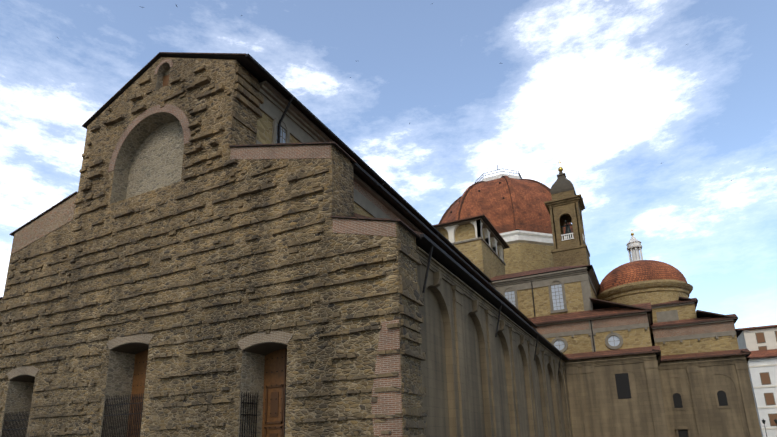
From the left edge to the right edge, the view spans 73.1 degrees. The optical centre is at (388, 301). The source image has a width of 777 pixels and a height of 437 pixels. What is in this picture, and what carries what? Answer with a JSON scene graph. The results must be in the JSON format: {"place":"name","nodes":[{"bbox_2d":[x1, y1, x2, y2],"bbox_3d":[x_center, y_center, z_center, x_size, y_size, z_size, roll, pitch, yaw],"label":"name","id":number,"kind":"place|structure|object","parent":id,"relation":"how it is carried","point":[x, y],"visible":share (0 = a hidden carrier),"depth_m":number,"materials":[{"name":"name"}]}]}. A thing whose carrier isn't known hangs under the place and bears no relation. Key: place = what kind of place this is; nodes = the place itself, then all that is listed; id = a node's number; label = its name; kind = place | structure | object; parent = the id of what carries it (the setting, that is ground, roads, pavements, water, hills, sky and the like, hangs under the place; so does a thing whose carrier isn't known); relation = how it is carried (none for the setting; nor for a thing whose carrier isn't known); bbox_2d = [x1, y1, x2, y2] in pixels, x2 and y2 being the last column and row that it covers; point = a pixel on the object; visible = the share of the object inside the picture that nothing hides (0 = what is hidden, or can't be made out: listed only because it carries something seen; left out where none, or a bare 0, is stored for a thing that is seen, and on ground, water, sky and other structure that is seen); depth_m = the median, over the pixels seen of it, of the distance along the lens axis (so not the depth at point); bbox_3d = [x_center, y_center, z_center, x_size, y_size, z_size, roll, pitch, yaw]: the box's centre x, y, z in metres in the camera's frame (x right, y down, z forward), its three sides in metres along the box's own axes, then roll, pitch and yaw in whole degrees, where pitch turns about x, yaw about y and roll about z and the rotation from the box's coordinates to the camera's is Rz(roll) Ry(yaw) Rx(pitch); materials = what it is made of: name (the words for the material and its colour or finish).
{"place":"outdoors","nodes":[
{"label":"outdoors","id":0,"kind":"place"},
{"bbox_2d":[11,194,76,254],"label":"facade wall","id":1,"kind":"structure","parent":0,"point":[57,217],"depth_m":32.75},
{"bbox_2d":[353,180,412,229],"bbox_3d":[-2.639,7.128,47.329,23.030,14.900,43.600,-9,-17,25],"label":"aisle","id":2,"kind":"object","parent":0,"point":[372,199],"depth_m":27.71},
{"bbox_2d":[353,173,422,232],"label":"cornice","id":3,"kind":"structure","parent":2,"relation":"attached to","point":[366,205],"depth_m":27.98,"materials":[{"name":"grey stone"}]},
{"bbox_2d":[0,0,776,328],"label":"sky","id":4,"kind":"structure","parent":0,"point":[663,132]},
{"bbox_2d":[597,279,692,306],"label":"dome drum","id":5,"kind":"object","parent":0,"point":[652,292],"visible":0.54,"depth_m":65.57,"materials":[{"name":"beige stone"}]},
{"bbox_2d":[598,260,686,294],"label":"dome","id":6,"kind":"structure","parent":5,"relation":"on","point":[636,271],"depth_m":67.02,"materials":[{"name":"red tile"}]},
{"bbox_2d":[626,236,642,261],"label":"dome lantern","id":7,"kind":"object","parent":6,"relation":"on","point":[634,246],"visible":0.77,"depth_m":71.80,"materials":[{"name":"white stone"}]},
{"label":"ground","id":8,"kind":"structure","parent":0,"visible":0},
{"bbox_2d":[0,57,423,436],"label":"facade","id":9,"kind":"structure","parent":8,"relation":"on","point":[152,159],"depth_m":25.84,"materials":[{"name":"stone"}]},
{"bbox_2d":[1,389,285,436],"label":"gate door","id":10,"kind":"structure","parent":9,"relation":"on","point":[105,415],"depth_m":25.83,"materials":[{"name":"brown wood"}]},
{"bbox_2d":[7,331,293,382],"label":"door lintels","id":11,"kind":"structure","parent":9,"relation":"attached to","point":[263,337],"depth_m":26.12,"materials":[{"name":"grey stone"}]},
{"bbox_2d":[0,65,401,436],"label":"protruding stone courses","id":12,"kind":"object","parent":9,"relation":"attached to","point":[316,187],"visible":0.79,"depth_m":25.65,"materials":[{"name":"brown stone"}]},
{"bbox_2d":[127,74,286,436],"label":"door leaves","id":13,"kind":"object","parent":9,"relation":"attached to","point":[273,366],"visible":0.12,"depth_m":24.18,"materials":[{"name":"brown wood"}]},
{"bbox_2d":[129,348,286,436],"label":"door panels","id":14,"kind":"object","parent":13,"relation":"attached to","point":[274,405],"visible":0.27,"depth_m":23.61,"materials":[{"name":"brown wood"}]},
{"bbox_2d":[0,142,419,299],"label":"facade tile caps","id":15,"kind":"object","parent":9,"relation":"on","point":[399,221],"visible":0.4,"depth_m":24.37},
{"bbox_2d":[108,59,402,436],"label":"brick trim","id":16,"kind":"structure","parent":9,"relation":"attached to","point":[389,403],"depth_m":21.55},
{"bbox_2d":[233,66,429,436],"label":"brick quoins","id":17,"kind":"object","parent":9,"relation":"attached to","point":[248,96],"visible":0.85,"depth_m":21.13,"materials":[{"name":"brown brick"}]},
{"bbox_2d":[257,109,299,143],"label":"wall","id":18,"kind":"structure","parent":8,"relation":"on","point":[264,128],"depth_m":29.71,"materials":[{"name":"beige stone"}]},
{"bbox_2d":[82,52,488,280],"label":"roof","id":19,"kind":"structure","parent":18,"relation":"on","point":[250,66],"depth_m":31.61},
{"bbox_2d":[246,54,491,281],"bbox_3d":[-3.173,-4.829,50.106,14.140,4.250,46.640,-9,-17,25],"label":"gutter","id":20,"kind":"object","parent":19,"relation":"attached to","point":[294,98],"visible":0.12,"depth_m":34.52,"materials":[{"name":"black metal"}]},
{"bbox_2d":[256,80,486,280],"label":"wall","id":21,"kind":"structure","parent":18,"relation":"attached to","point":[303,128],"depth_m":31.84,"materials":[{"name":"brown stone"}]},
{"bbox_2d":[416,245,569,436],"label":"flank wall","id":22,"kind":"structure","parent":8,"relation":"on","point":[439,377],"depth_m":29.67,"materials":[{"name":"beige stone"}]},
{"bbox_2d":[354,213,422,237],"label":"chapel roof","id":23,"kind":"structure","parent":22,"relation":"on","point":[359,215],"depth_m":24.31,"materials":[{"name":"tile"}]},
{"bbox_2d":[353,167,532,325],"bbox_3d":[-2.849,-1.417,49.718,24.300,2.850,43.690,-9,-17,25],"label":"roof eave","id":24,"kind":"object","parent":22,"relation":"on","point":[382,195],"depth_m":33.82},
{"bbox_2d":[350,161,536,327],"bbox_3d":[8.000,-1.779,43.963,0.200,0.140,43.900,-9,-17,25],"label":"roof edge","id":25,"kind":"object","parent":24,"relation":"attached to","point":[365,174],"visible":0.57,"depth_m":32.91,"materials":[{"name":"black metal"}]},
{"bbox_2d":[416,233,568,374],"bbox_3d":[10.547,2.899,40.219,0.680,2.260,41.600,-9,-17,25],"label":"gutter","id":26,"kind":"object","parent":22,"relation":"attached to","point":[429,246],"visible":0.94,"depth_m":29.69,"materials":[{"name":"black metal"}]},
{"bbox_2d":[416,247,572,436],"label":"flank pilasters","id":27,"kind":"object","parent":22,"relation":"attached to","point":[441,272],"visible":0.79,"depth_m":31.45,"materials":[{"name":"stone"}]},
{"bbox_2d":[503,242,553,274],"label":"drum wall","id":28,"kind":"structure","parent":8,"relation":"on","point":[520,257],"depth_m":93.67,"materials":[{"name":"stone"}]},
{"bbox_2d":[500,230,567,245],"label":"dome drum cornice","id":29,"kind":"structure","parent":28,"relation":"on","point":[515,236],"depth_m":95.34,"materials":[{"name":"white stone"}]},
{"bbox_2d":[441,177,573,237],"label":"dome","id":30,"kind":"structure","parent":29,"relation":"on","point":[491,204],"depth_m":99.62,"materials":[{"name":"red tile"}]},
{"bbox_2d":[439,176,572,232],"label":"dome ribs","id":31,"kind":"object","parent":30,"relation":"on","point":[512,195],"visible":0.27,"depth_m":102.16,"materials":[{"name":"beige stone"}]},
{"bbox_2d":[481,174,520,180],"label":"dome lantern base","id":32,"kind":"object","parent":31,"relation":"on","point":[497,177],"depth_m":109.49,"materials":[{"name":"white stone"}]},
{"bbox_2d":[475,165,521,182],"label":"railing","id":33,"kind":"object","parent":32,"relation":"on","point":[509,172],"visible":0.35,"depth_m":110.27,"materials":[{"name":"grey metal"}]},
{"bbox_2d":[544,190,589,266],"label":"campanile","id":34,"kind":"structure","parent":8,"relation":"on","point":[567,206],"depth_m":83.72,"materials":[{"name":"brown stone"}]},
{"bbox_2d":[550,171,575,194],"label":"bell tower roof","id":35,"kind":"structure","parent":34,"relation":"on","point":[562,183],"depth_m":86.35,"materials":[{"name":"grey stone"}]},
{"bbox_2d":[560,220,571,238],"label":"campanile bells","id":36,"kind":"object","parent":34,"relation":"attached to","point":[568,229],"visible":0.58,"depth_m":85.34,"materials":[{"name":"grey metal"}]},
{"bbox_2d":[561,233,584,243],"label":"balustrade","id":37,"kind":"object","parent":34,"relation":"attached to","point":[568,234],"visible":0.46,"depth_m":83.29,"materials":[{"name":"white stone"}]},
{"bbox_2d":[564,353,655,436],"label":"church wall","id":38,"kind":"structure","parent":8,"relation":"on","point":[628,417],"depth_m":55.06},
{"bbox_2d":[501,281,651,360],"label":"transept","id":39,"kind":"structure","parent":38,"relation":"on","point":[632,338],"depth_m":60.72,"materials":[{"name":"beige stone"}]},
{"bbox_2d":[272,116,622,352],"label":"window frames","id":40,"kind":"structure","parent":39,"relation":"attached to","point":[287,140],"depth_m":61.00,"materials":[{"name":"grey stone"}]},
{"bbox_2d":[276,124,619,349],"bbox_3d":[5.317,-1.701,48.747,12.377,8.920,44.430,-17,-21,44],"label":"window glass","id":41,"kind":"object","parent":40,"relation":"in","point":[611,343],"visible":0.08,"depth_m":63.34,"materials":[{"name":"grey glass"}]},
{"bbox_2d":[438,223,504,278],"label":"tower wall","id":42,"kind":"structure","parent":39,"relation":"on","point":[483,258],"depth_m":71.05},
{"bbox_2d":[436,218,505,264],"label":"cornice","id":43,"kind":"structure","parent":42,"relation":"attached to","point":[484,225],"depth_m":71.90,"materials":[{"name":"stone"}]},
{"bbox_2d":[433,214,509,248],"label":"roof","id":44,"kind":"structure","parent":42,"relation":"on","point":[493,229],"depth_m":71.90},
{"bbox_2d":[444,220,503,260],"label":"loggia columns","id":45,"kind":"structure","parent":42,"relation":"on","point":[477,224],"depth_m":72.00,"materials":[{"name":"white stone"}]},
{"bbox_2d":[531,281,594,351],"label":"transept pipes","id":46,"kind":"object","parent":39,"relation":"attached to","point":[535,315],"visible":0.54,"depth_m":64.29,"materials":[{"name":"brown metal"}]},
{"bbox_2d":[489,266,650,351],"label":"cornice","id":47,"kind":"structure","parent":39,"relation":"attached to","point":[585,276],"depth_m":62.85,"materials":[{"name":"grey stone"}]},
{"bbox_2d":[488,265,660,361],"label":"transept roofs","id":48,"kind":"structure","parent":39,"relation":"on","point":[603,308],"depth_m":60.16,"materials":[{"name":"brown tile"}]},
{"bbox_2d":[565,355,668,436],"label":"transept","id":49,"kind":"object","parent":38,"relation":"attached to","point":[651,364],"visible":0.94,"depth_m":55.83,"materials":[{"name":"brown stone"}]},
{"bbox_2d":[615,373,630,398],"bbox_3d":[24.761,8.935,55.315,1.300,2.650,0.029,-9,-17,25],"label":"transept window","id":50,"kind":"structure","parent":38,"relation":"in","point":[623,386],"depth_m":55.29,"materials":[{"name":"black glass"}]},
{"bbox_2d":[658,355,761,436],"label":"wall","id":51,"kind":"structure","parent":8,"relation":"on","point":[726,422],"depth_m":58.28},
{"bbox_2d":[604,304,738,361],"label":"sacristy","id":52,"kind":"structure","parent":51,"relation":"on","point":[710,344],"depth_m":61.22,"materials":[{"name":"beige stone"}]},
{"bbox_2d":[652,302,736,343],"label":"cornice","id":53,"kind":"structure","parent":52,"relation":"attached to","point":[666,316],"depth_m":61.98,"materials":[{"name":"grey stone"}]},
{"bbox_2d":[650,296,750,360],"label":"sacristy roofs","id":54,"kind":"structure","parent":52,"relation":"on","point":[704,316],"depth_m":60.73,"materials":[{"name":"brown tile"}]},
{"bbox_2d":[673,390,727,436],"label":"arched windows","id":55,"kind":"structure","parent":51,"relation":"in","point":[721,396],"depth_m":58.42,"materials":[{"name":"black glass"}]},
{"bbox_2d":[737,327,776,358],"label":"house","id":56,"kind":"structure","parent":8,"relation":"on","point":[746,339],"depth_m":98.36,"materials":[{"name":"paint"}]},
{"bbox_2d":[735,325,776,358],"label":"house roofs","id":57,"kind":"structure","parent":56,"relation":"on","point":[763,353],"depth_m":93.27,"materials":[{"name":"red tile"}]},
{"bbox_2d":[748,357,776,436],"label":"house","id":58,"kind":"structure","parent":8,"relation":"on","point":[758,393],"depth_m":87.93,"materials":[{"name":"white paint"}]},
{"bbox_2d":[749,364,776,429],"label":"house string courses","id":59,"kind":"object","parent":58,"relation":"attached to","point":[765,387],"visible":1,"depth_m":87.85,"materials":[{"name":"paint"}]},
{"bbox_2d":[755,331,776,425],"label":"window frames","id":60,"kind":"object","parent":58,"relation":"attached to","point":[768,373],"visible":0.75,"depth_m":88.16,"materials":[{"name":"brown wood"}]},
{"bbox_2d":[756,331,776,425],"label":"window shutters","id":61,"kind":"object","parent":58,"relation":"attached to","point":[769,397],"visible":0.83,"depth_m":87.94,"materials":[{"name":"brown wood"}]},
{"bbox_2d":[762,418,776,436],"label":"street lamps","id":62,"kind":"object","parent":8,"relation":"on","point":[763,420],"visible":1,"depth_m":82.01,"materials":[{"name":"grey metal"}]}
]}

